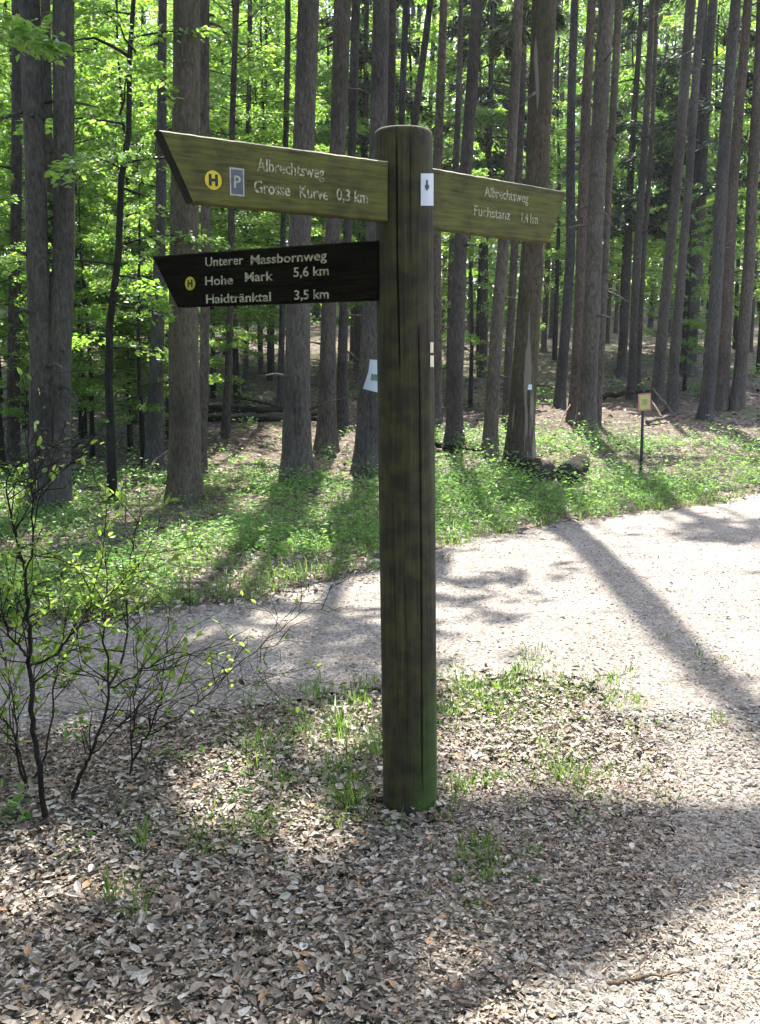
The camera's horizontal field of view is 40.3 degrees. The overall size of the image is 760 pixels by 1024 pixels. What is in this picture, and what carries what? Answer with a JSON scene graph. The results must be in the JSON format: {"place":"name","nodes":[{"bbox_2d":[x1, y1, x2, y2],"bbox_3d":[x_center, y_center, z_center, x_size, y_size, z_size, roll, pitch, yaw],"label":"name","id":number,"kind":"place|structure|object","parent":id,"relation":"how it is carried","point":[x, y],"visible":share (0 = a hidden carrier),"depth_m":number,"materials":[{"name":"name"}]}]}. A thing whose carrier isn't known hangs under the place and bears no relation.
{"place":"outdoors","nodes":[
{"label":"outdoors","id":0,"kind":"place"},
{"bbox_2d":[0,493,759,1023],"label":"path","id":1,"kind":"structure","parent":0,"point":[742,519],"depth_m":6.09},
{"bbox_2d":[0,472,759,1023],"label":"gravel","id":2,"kind":"structure","parent":1,"relation":"on","point":[652,988],"depth_m":3.34,"materials":[{"name":"gravel"}]},
{"bbox_2d":[606,970,709,985],"bbox_3d":[0.732,1.214,2.707,0.297,0.026,0.021,-2,8,-11],"label":"twig","id":3,"kind":"object","parent":2,"relation":"on","point":[626,979],"visible":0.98,"depth_m":2.69,"materials":[{"name":"brown wood"}]},
{"bbox_2d":[0,298,759,1023],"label":"ground","id":4,"kind":"structure","parent":0,"point":[682,418],"depth_m":8.30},
{"bbox_2d":[0,0,27,466],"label":"spruce tree","id":5,"kind":"object","parent":4,"relation":"on","point":[15,233],"visible":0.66,"depth_m":13.74,"materials":[{"name":"brown plant"}]},
{"bbox_2d":[6,0,52,265],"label":"spruce tree","id":6,"kind":"object","parent":4,"relation":"on","point":[47,65],"visible":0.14,"depth_m":14.85,"materials":[{"name":"brown plant"}]},
{"bbox_2d":[0,6,74,65],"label":"beech tree","id":7,"kind":"object","parent":4,"relation":"on","point":[17,27],"visible":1,"depth_m":8.41,"materials":[{"name":"green plant"}]},
{"bbox_2d":[0,134,87,470],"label":"beech tree","id":8,"kind":"object","parent":4,"relation":"on","point":[15,410],"visible":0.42,"depth_m":13.53,"materials":[{"name":"green plant"}]},
{"bbox_2d":[0,0,98,512],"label":"spruce tree","id":9,"kind":"object","parent":4,"relation":"on","point":[49,311],"visible":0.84,"depth_m":10.58,"materials":[{"name":"brown plant"}]},
{"bbox_2d":[0,65,109,398],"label":"beech tree","id":10,"kind":"object","parent":4,"relation":"on","point":[3,103],"visible":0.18,"depth_m":15.08,"materials":[{"name":"green plant"}]},
{"bbox_2d":[0,0,115,428],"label":"beech tree","id":11,"kind":"object","parent":4,"relation":"on","point":[7,63],"visible":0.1,"depth_m":18.26,"materials":[{"name":"green plant"}]},
{"bbox_2d":[0,517,134,788],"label":"shrub","id":12,"kind":"object","parent":4,"relation":"on","point":[4,709],"visible":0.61,"depth_m":4.08,"materials":[{"name":"green plant"}]},
{"bbox_2d":[0,1,136,402],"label":"beech tree","id":13,"kind":"object","parent":4,"relation":"on","point":[79,132],"visible":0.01,"depth_m":21.32,"materials":[{"name":"green plant"}]},
{"bbox_2d":[0,52,151,445],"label":"beech tree","id":14,"kind":"object","parent":4,"relation":"on","point":[83,209],"visible":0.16,"depth_m":15.63,"materials":[{"name":"green plant"}]},
{"bbox_2d":[0,2,154,296],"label":"beech tree","id":15,"kind":"object","parent":4,"relation":"on","point":[87,84],"visible":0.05,"depth_m":24.18,"materials":[{"name":"green plant"}]},
{"bbox_2d":[0,315,180,824],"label":"shrub","id":16,"kind":"object","parent":4,"relation":"on","point":[89,568],"visible":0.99,"depth_m":3.62,"materials":[{"name":"green plant"}]},
{"bbox_2d":[23,169,168,458],"bbox_3d":[-4.237,-2.925,14.990,2.161,4.315,2.077,-6,10,-37],"label":"beech tree","id":17,"kind":"object","parent":4,"relation":"on","point":[78,270],"visible":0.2,"depth_m":14.85,"materials":[{"name":"green plant"}]},
{"bbox_2d":[0,0,200,437],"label":"beech tree","id":18,"kind":"object","parent":4,"relation":"on","point":[106,108],"visible":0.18,"depth_m":16.60,"materials":[{"name":"green plant"}]},
{"bbox_2d":[0,0,225,384],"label":"beech tree","id":19,"kind":"object","parent":4,"relation":"on","point":[96,43],"visible":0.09,"depth_m":22.25,"materials":[{"name":"green plant"}]},
{"bbox_2d":[0,0,229,503],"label":"beech tree","id":20,"kind":"object","parent":4,"relation":"on","point":[80,164],"visible":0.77,"depth_m":10.85,"materials":[{"name":"green plant"}]},
{"bbox_2d":[0,0,242,362],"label":"beech tree","id":21,"kind":"object","parent":4,"relation":"on","point":[151,31],"visible":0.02,"depth_m":28.78,"materials":[{"name":"green plant"}]},
{"bbox_2d":[4,0,269,422],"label":"beech tree","id":22,"kind":"object","parent":4,"relation":"on","point":[212,118],"visible":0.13,"depth_m":18.30,"materials":[{"name":"green plant"}]},
{"bbox_2d":[3,0,273,364],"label":"beech tree","id":23,"kind":"object","parent":4,"relation":"on","point":[123,5],"visible":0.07,"depth_m":25.63,"materials":[{"name":"green plant"}]},
{"bbox_2d":[72,130,217,451],"bbox_3d":[-3.899,-3.238,15.516,2.341,4.675,2.250,7,11,39],"label":"beech tree","id":24,"kind":"object","parent":4,"relation":"on","point":[125,409],"visible":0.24,"depth_m":15.37,"materials":[{"name":"green plant"}]},
{"bbox_2d":[71,130,224,466],"bbox_3d":[-3.233,-2.824,13.920,2.147,4.459,2.233,6,11,38],"label":"beech tree","id":25,"kind":"object","parent":4,"relation":"on","point":[97,317],"visible":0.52,"depth_m":13.83,"materials":[{"name":"green plant"}]},
{"bbox_2d":[142,0,171,470],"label":"spruce tree","id":26,"kind":"object","parent":4,"relation":"on","point":[154,446],"visible":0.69,"depth_m":13.73,"materials":[{"name":"brown plant"}]},
{"bbox_2d":[22,462,321,802],"bbox_3d":[-0.800,0.453,3.856,0.955,1.294,0.736,3,9,22],"label":"shrub","id":27,"kind":"object","parent":4,"relation":"on","point":[107,666],"visible":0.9,"depth_m":3.87,"materials":[{"name":"green plant"}]},
{"bbox_2d":[92,113,256,437],"bbox_3d":[-3.474,-3.700,16.502,2.424,5.034,2.521,5,10,30],"label":"beech tree","id":28,"kind":"object","parent":4,"relation":"on","point":[222,343],"visible":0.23,"depth_m":16.46,"materials":[{"name":"green plant"}]},
{"bbox_2d":[82,39,272,367],"bbox_3d":[-3.719,-5.367,19.279,3.462,7.192,3.602,-1,8,-8],"label":"beech tree","id":29,"kind":"object","parent":4,"relation":"on","point":[260,313],"visible":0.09,"depth_m":19.59,"materials":[{"name":"green plant"}]},
{"bbox_2d":[153,0,206,506],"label":"spruce tree","id":30,"kind":"object","parent":4,"relation":"on","point":[184,473],"visible":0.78,"depth_m":11.14,"materials":[{"name":"brown plant"}]},
{"bbox_2d":[102,0,291,236],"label":"beech tree","id":31,"kind":"object","parent":4,"relation":"on","point":[170,53],"visible":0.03,"depth_m":30.45,"materials":[{"name":"green plant"}]},
{"bbox_2d":[199,0,222,481],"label":"spruce tree","id":32,"kind":"object","parent":4,"relation":"on","point":[205,15],"visible":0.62,"depth_m":12.75,"materials":[{"name":"brown plant"}]},
{"bbox_2d":[146,83,286,397],"bbox_3d":[-3.599,-5.869,22.130,3.422,6.832,3.289,-2,9,-14],"label":"beech tree","id":33,"kind":"object","parent":4,"relation":"on","point":[271,338],"visible":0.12,"depth_m":22.22,"materials":[{"name":"green plant"}]},
{"bbox_2d":[66,533,378,774],"bbox_3d":[-0.569,0.588,4.220,1.360,0.912,0.722,-3,9,-21],"label":"shrub","id":34,"kind":"object","parent":4,"relation":"on","point":[121,673],"visible":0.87,"depth_m":4.15,"materials":[{"name":"green plant"}]},
{"bbox_2d":[132,0,318,354],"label":"beech tree","id":35,"kind":"object","parent":4,"relation":"on","point":[237,91],"visible":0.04,"depth_m":31.27,"materials":[{"name":"green plant"}]},
{"bbox_2d":[95,0,356,402],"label":"beech tree","id":36,"kind":"object","parent":4,"relation":"on","point":[265,70],"visible":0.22,"depth_m":20.97,"materials":[{"name":"green plant"}]},
{"bbox_2d":[212,0,243,438],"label":"spruce tree","id":37,"kind":"object","parent":4,"relation":"on","point":[225,431],"visible":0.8,"depth_m":16.51,"materials":[{"name":"brown plant"}]},
{"bbox_2d":[155,0,331,226],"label":"beech tree","id":38,"kind":"object","parent":4,"relation":"on","point":[322,57],"visible":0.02,"depth_m":32.80,"materials":[{"name":"green plant"}]},
{"bbox_2d":[238,0,255,389],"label":"spruce tree","id":39,"kind":"object","parent":4,"relation":"on","point":[245,375],"visible":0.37,"depth_m":23.53,"materials":[{"name":"brown plant"}]},
{"bbox_2d":[212,7,312,360],"bbox_3d":[-3.594,-9.303,30.238,4.469,9.922,4.974,1,8,10],"label":"beech tree","id":40,"kind":"object","parent":4,"relation":"on","point":[263,32],"visible":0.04,"depth_m":29.49,"materials":[{"name":"green plant"}]},
{"bbox_2d":[208,415,316,421],"bbox_3d":[-2.077,-1.715,19.199,2.537,0.190,0.572,-1,8,-10],"label":"fallen log","id":41,"kind":"object","parent":4,"relation":"on","point":[218,418],"visible":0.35,"depth_m":19.00,"materials":[{"name":"brown wood"}]},
{"bbox_2d":[208,404,317,415],"bbox_3d":[-2.320,-1.984,20.234,2.618,0.246,0.301,-1,8,-9],"label":"fallen log","id":42,"kind":"object","parent":4,"relation":"on","point":[213,408],"visible":0.51,"depth_m":20.09,"materials":[{"name":"brown wood"}]},
{"bbox_2d":[258,0,271,374],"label":"spruce tree","id":43,"kind":"object","parent":4,"relation":"on","point":[260,366],"visible":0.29,"depth_m":27.47,"materials":[{"name":"brown plant"}]},
{"bbox_2d":[199,0,368,380],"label":"beech tree","id":44,"kind":"object","parent":4,"relation":"on","point":[226,45],"visible":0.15,"depth_m":24.54,"materials":[{"name":"green plant"}]},
{"bbox_2d":[275,0,296,406],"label":"spruce tree","id":45,"kind":"object","parent":4,"relation":"on","point":[281,351],"visible":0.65,"depth_m":20.19,"materials":[{"name":"brown plant"}]},
{"bbox_2d":[213,0,366,326],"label":"beech tree","id":46,"kind":"object","parent":4,"relation":"on","point":[325,134],"visible":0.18,"depth_m":24.62,"materials":[{"name":"green plant"}]},
{"bbox_2d":[261,0,345,485],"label":"spruce tree","id":47,"kind":"object","parent":4,"relation":"on","point":[296,435],"visible":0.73,"depth_m":12.68,"materials":[{"name":"brown plant"}]},
{"bbox_2d":[218,0,405,244],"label":"beech tree","id":48,"kind":"object","parent":4,"relation":"on","point":[325,49],"visible":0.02,"depth_m":30.85,"materials":[{"name":"green plant"}]},
{"bbox_2d":[310,0,370,454],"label":"spruce tree","id":49,"kind":"object","parent":4,"relation":"on","point":[326,430],"visible":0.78,"depth_m":15.59,"materials":[{"name":"brown plant"}]},
{"bbox_2d":[336,0,361,432],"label":"spruce tree","id":50,"kind":"object","parent":4,"relation":"on","point":[342,414],"visible":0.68,"depth_m":17.97,"materials":[{"name":"brown plant"}]},
{"bbox_2d":[152,125,565,816],"bbox_3d":[-0.081,0.032,3.623,1.586,2.626,1.098,0,8,0],"label":"signpost","id":51,"kind":"object","parent":4,"relation":"on","point":[404,195],"visible":0.94,"depth_m":3.52,"materials":[{"name":"brown wood"}]},
{"bbox_2d":[277,0,446,304],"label":"beech tree","id":52,"kind":"object","parent":4,"relation":"on","point":[321,122],"visible":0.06,"depth_m":27.15,"materials":[{"name":"green plant"}]},
{"bbox_2d":[292,0,434,372],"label":"spruce tree","id":53,"kind":"object","parent":4,"relation":"on","point":[365,56],"visible":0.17,"depth_m":26.61,"materials":[{"name":"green plant"}]},
{"bbox_2d":[324,2,402,360],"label":"spruce tree","id":54,"kind":"object","parent":4,"relation":"on","point":[351,357],"visible":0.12,"depth_m":31.82,"materials":[{"name":"brown plant"}]},
{"bbox_2d":[350,0,388,477],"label":"spruce tree","id":55,"kind":"object","parent":4,"relation":"on","point":[365,451],"visible":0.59,"depth_m":13.46,"materials":[{"name":"brown plant"}]},
{"bbox_2d":[363,359,376,391],"bbox_3d":[-0.096,-1.772,13.545,0.252,0.444,0.057,-2,8,-11],"label":"paper notice","id":56,"kind":"object","parent":55,"relation":"attached to","point":[370,384],"visible":0.69,"depth_m":13.53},
{"bbox_2d":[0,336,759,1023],"bbox_3d":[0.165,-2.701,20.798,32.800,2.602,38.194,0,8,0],"label":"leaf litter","id":57,"kind":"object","parent":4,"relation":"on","point":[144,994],"visible":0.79,"depth_m":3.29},
{"bbox_2d":[0,356,759,870],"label":"undergrowth","id":58,"kind":"object","parent":4,"relation":"on","point":[478,476],"visible":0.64,"depth_m":11.20,"materials":[{"name":"green plant"}]},
{"bbox_2d":[0,447,759,931],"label":"grass","id":59,"kind":"structure","parent":4,"relation":"on","point":[342,725],"depth_m":4.80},
{"bbox_2d":[0,0,759,331],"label":"distant woods","id":60,"kind":"object","parent":4,"relation":"on","point":[654,190],"depth_m":55.47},
{"bbox_2d":[387,0,399,125],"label":"spruce tree","id":61,"kind":"object","parent":4,"relation":"on","point":[392,105],"visible":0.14,"depth_m":15.88,"materials":[{"name":"brown plant"}]},
{"bbox_2d":[398,0,409,124],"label":"spruce tree","id":62,"kind":"object","parent":4,"relation":"on","point":[403,61],"visible":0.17,"depth_m":19.97,"materials":[{"name":"brown plant"}]},
{"bbox_2d":[288,0,527,310],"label":"beech tree","id":63,"kind":"object","parent":4,"relation":"on","point":[494,112],"visible":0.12,"depth_m":26.50,"materials":[{"name":"green plant"}]},
{"bbox_2d":[406,0,432,125],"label":"spruce tree","id":64,"kind":"object","parent":4,"relation":"on","point":[421,71],"visible":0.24,"depth_m":20.54,"materials":[{"name":"brown plant"}]},
{"bbox_2d":[432,0,449,422],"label":"spruce tree","id":65,"kind":"object","parent":4,"relation":"on","point":[439,121],"visible":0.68,"depth_m":19.17,"materials":[{"name":"brown plant"}]},
{"bbox_2d":[441,0,462,406],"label":"spruce tree","id":66,"kind":"object","parent":4,"relation":"on","point":[456,145],"visible":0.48,"depth_m":21.05,"materials":[{"name":"brown plant"}]},
{"bbox_2d":[442,0,481,450],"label":"spruce tree","id":67,"kind":"object","parent":4,"relation":"on","point":[454,407],"visible":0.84,"depth_m":15.96,"materials":[{"name":"brown plant"}]},
{"bbox_2d":[396,0,589,364],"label":"beech tree","id":68,"kind":"object","parent":4,"relation":"on","point":[475,271],"visible":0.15,"depth_m":29.57,"materials":[{"name":"green plant"}]},
{"bbox_2d":[441,132,545,407],"bbox_3d":[1.985,-5.108,22.005,2.882,5.753,2.770,0,8,-3],"label":"beech tree","id":69,"kind":"object","parent":4,"relation":"on","point":[474,340],"visible":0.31,"depth_m":21.91,"materials":[{"name":"green plant"}]},
{"bbox_2d":[429,0,558,377],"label":"spruce tree","id":70,"kind":"object","parent":4,"relation":"on","point":[487,141],"visible":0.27,"depth_m":27.60,"materials":[{"name":"green plant"}]},
{"bbox_2d":[501,0,528,423],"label":"spruce tree","id":71,"kind":"object","parent":4,"relation":"on","point":[509,338],"visible":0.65,"depth_m":18.76,"materials":[{"name":"brown plant"}]},
{"bbox_2d":[480,0,568,457],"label":"spruce tree","id":72,"kind":"object","parent":4,"relation":"on","point":[518,39],"visible":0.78,"depth_m":15.40,"materials":[{"name":"brown plant"}]},
{"bbox_2d":[500,0,556,475],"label":"spruce tree","id":73,"kind":"object","parent":4,"relation":"on","point":[520,435],"visible":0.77,"depth_m":13.40,"materials":[{"name":"brown plant"}]},
{"bbox_2d":[502,454,556,483],"bbox_3d":[1.920,-0.564,13.394,0.297,0.326,1.046,-3,9,-19],"label":"log","id":74,"kind":"object","parent":4,"relation":"on","point":[549,466],"visible":0.62,"depth_m":13.06,"materials":[{"name":"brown wood"}]},
{"bbox_2d":[472,0,654,359],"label":"beech tree","id":75,"kind":"object","parent":4,"relation":"on","point":[557,239],"visible":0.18,"depth_m":31.35,"materials":[{"name":"green plant"}]},
{"bbox_2d":[548,0,583,337],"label":"spruce tree","id":76,"kind":"object","parent":4,"relation":"on","point":[551,313],"visible":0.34,"depth_m":42.14,"materials":[{"name":"brown plant"}]},
{"bbox_2d":[539,0,598,352],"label":"spruce tree","id":77,"kind":"object","parent":4,"relation":"on","point":[543,341],"visible":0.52,"depth_m":34.53,"materials":[{"name":"brown plant"}]},
{"bbox_2d":[552,0,590,409],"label":"spruce tree","id":78,"kind":"object","parent":4,"relation":"on","point":[559,399],"visible":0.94,"depth_m":21.44,"materials":[{"name":"brown plant"}]},
{"bbox_2d":[557,454,589,485],"bbox_3d":[2.516,-0.554,13.393,0.306,0.316,1.017,3,9,19],"label":"log","id":79,"kind":"object","parent":4,"relation":"on","point":[577,460],"visible":0.82,"depth_m":12.98,"materials":[{"name":"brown wood"}]},
{"bbox_2d":[565,0,595,424],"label":"spruce tree","id":80,"kind":"object","parent":4,"relation":"on","point":[583,184],"visible":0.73,"depth_m":18.77,"materials":[{"name":"brown plant"}]},
{"bbox_2d":[490,0,681,298],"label":"beech tree","id":81,"kind":"object","parent":4,"relation":"on","point":[564,107],"visible":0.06,"depth_m":36.14,"materials":[{"name":"green plant"}]},
{"bbox_2d":[577,10,642,342],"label":"spruce tree","id":82,"kind":"object","parent":4,"relation":"on","point":[609,301],"visible":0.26,"depth_m":40.71,"materials":[{"name":"brown plant"}]},
{"bbox_2d":[565,0,662,434],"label":"spruce tree","id":83,"kind":"object","parent":4,"relation":"on","point":[587,402],"visible":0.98,"depth_m":17.66,"materials":[{"name":"brown plant"}]},
{"bbox_2d":[597,0,632,425],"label":"spruce tree","id":84,"kind":"object","parent":4,"relation":"on","point":[615,63],"visible":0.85,"depth_m":18.76,"materials":[{"name":"brown plant"}]},
{"bbox_2d":[594,5,651,332],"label":"spruce tree","id":85,"kind":"object","parent":4,"relation":"on","point":[615,328],"visible":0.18,"depth_m":45.52,"materials":[{"name":"brown plant"}]},
{"bbox_2d":[549,0,709,326],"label":"beech tree","id":86,"kind":"object","parent":4,"relation":"on","point":[651,247],"visible":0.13,"depth_m":33.80,"materials":[{"name":"green plant"}]},
{"bbox_2d":[558,0,709,377],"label":"spruce tree","id":87,"kind":"object","parent":4,"relation":"on","point":[662,170],"visible":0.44,"depth_m":27.73,"materials":[{"name":"green plant"}]},
{"bbox_2d":[638,388,650,478],"bbox_3d":[3.445,-0.929,13.597,0.192,1.394,0.056,-2,9,-14],"label":"warning sign","id":88,"kind":"object","parent":4,"relation":"on","point":[644,401],"visible":0.82,"depth_m":13.52,"materials":[{"name":"yellow metal"}]},
{"bbox_2d":[625,0,669,399],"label":"spruce tree","id":89,"kind":"object","parent":4,"relation":"on","point":[633,348],"visible":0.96,"depth_m":23.27,"materials":[{"name":"brown plant"}]},
{"bbox_2d":[637,0,658,390],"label":"spruce tree","id":90,"kind":"object","parent":4,"relation":"on","point":[645,235],"visible":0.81,"depth_m":23.74,"materials":[{"name":"brown plant"}]},
{"bbox_2d":[632,0,696,327],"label":"spruce tree","id":91,"kind":"object","parent":4,"relation":"on","point":[650,323],"visible":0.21,"depth_m":48.26,"materials":[{"name":"brown plant"}]},
{"bbox_2d":[647,0,695,404],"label":"spruce tree","id":92,"kind":"object","parent":4,"relation":"on","point":[658,376],"visible":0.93,"depth_m":22.48,"materials":[{"name":"brown plant"}]},
{"bbox_2d":[605,0,759,293],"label":"beech tree","id":93,"kind":"object","parent":4,"relation":"on","point":[644,49],"visible":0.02,"depth_m":35.61,"materials":[{"name":"green plant"}]},
{"bbox_2d":[664,0,705,412],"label":"spruce tree","id":94,"kind":"object","parent":4,"relation":"on","point":[671,399],"visible":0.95,"depth_m":21.29,"materials":[{"name":"brown plant"}]},
{"bbox_2d":[610,0,759,364],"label":"beech tree","id":95,"kind":"object","parent":4,"relation":"on","point":[655,256],"visible":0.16,"depth_m":30.22,"materials":[{"name":"green plant"}]},
{"bbox_2d":[616,0,759,372],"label":"spruce tree","id":96,"kind":"object","parent":4,"relation":"on","point":[662,199],"visible":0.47,"depth_m":26.85,"materials":[{"name":"green plant"}]},
{"bbox_2d":[642,172,743,390],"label":"beech tree","id":97,"kind":"object","parent":4,"relation":"on","point":[688,341],"visible":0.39,"depth_m":24.32,"materials":[{"name":"green plant"}]},
{"bbox_2d":[681,0,724,376],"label":"spruce tree","id":98,"kind":"object","parent":4,"relation":"on","point":[707,85],"visible":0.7,"depth_m":26.36,"materials":[{"name":"brown plant"}]},
{"bbox_2d":[658,0,759,373],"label":"beech tree","id":99,"kind":"object","parent":4,"relation":"on","point":[744,165],"visible":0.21,"depth_m":28.57,"materials":[{"name":"green plant"}]},
{"bbox_2d":[676,5,759,348],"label":"beech tree","id":100,"kind":"object","parent":4,"relation":"on","point":[736,290],"visible":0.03,"depth_m":37.83,"materials":[{"name":"green plant"}]},
{"bbox_2d":[695,0,741,421],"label":"spruce tree","id":101,"kind":"object","parent":4,"relation":"on","point":[707,398],"visible":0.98,"depth_m":19.87,"materials":[{"name":"brown plant"}]},
{"bbox_2d":[714,0,759,410],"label":"spruce tree","id":102,"kind":"object","parent":4,"relation":"on","point":[722,397],"visible":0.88,"depth_m":21.55,"materials":[{"name":"brown plant"}]},
{"bbox_2d":[730,0,759,409],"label":"spruce tree","id":103,"kind":"object","parent":4,"relation":"on","point":[738,393],"visible":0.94,"depth_m":21.54,"materials":[{"name":"brown plant"}]},
{"bbox_2d":[737,52,759,351],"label":"spruce tree","id":104,"kind":"object","parent":4,"relation":"on","point":[751,348],"visible":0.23,"depth_m":36.94,"materials":[{"name":"brown plant"}]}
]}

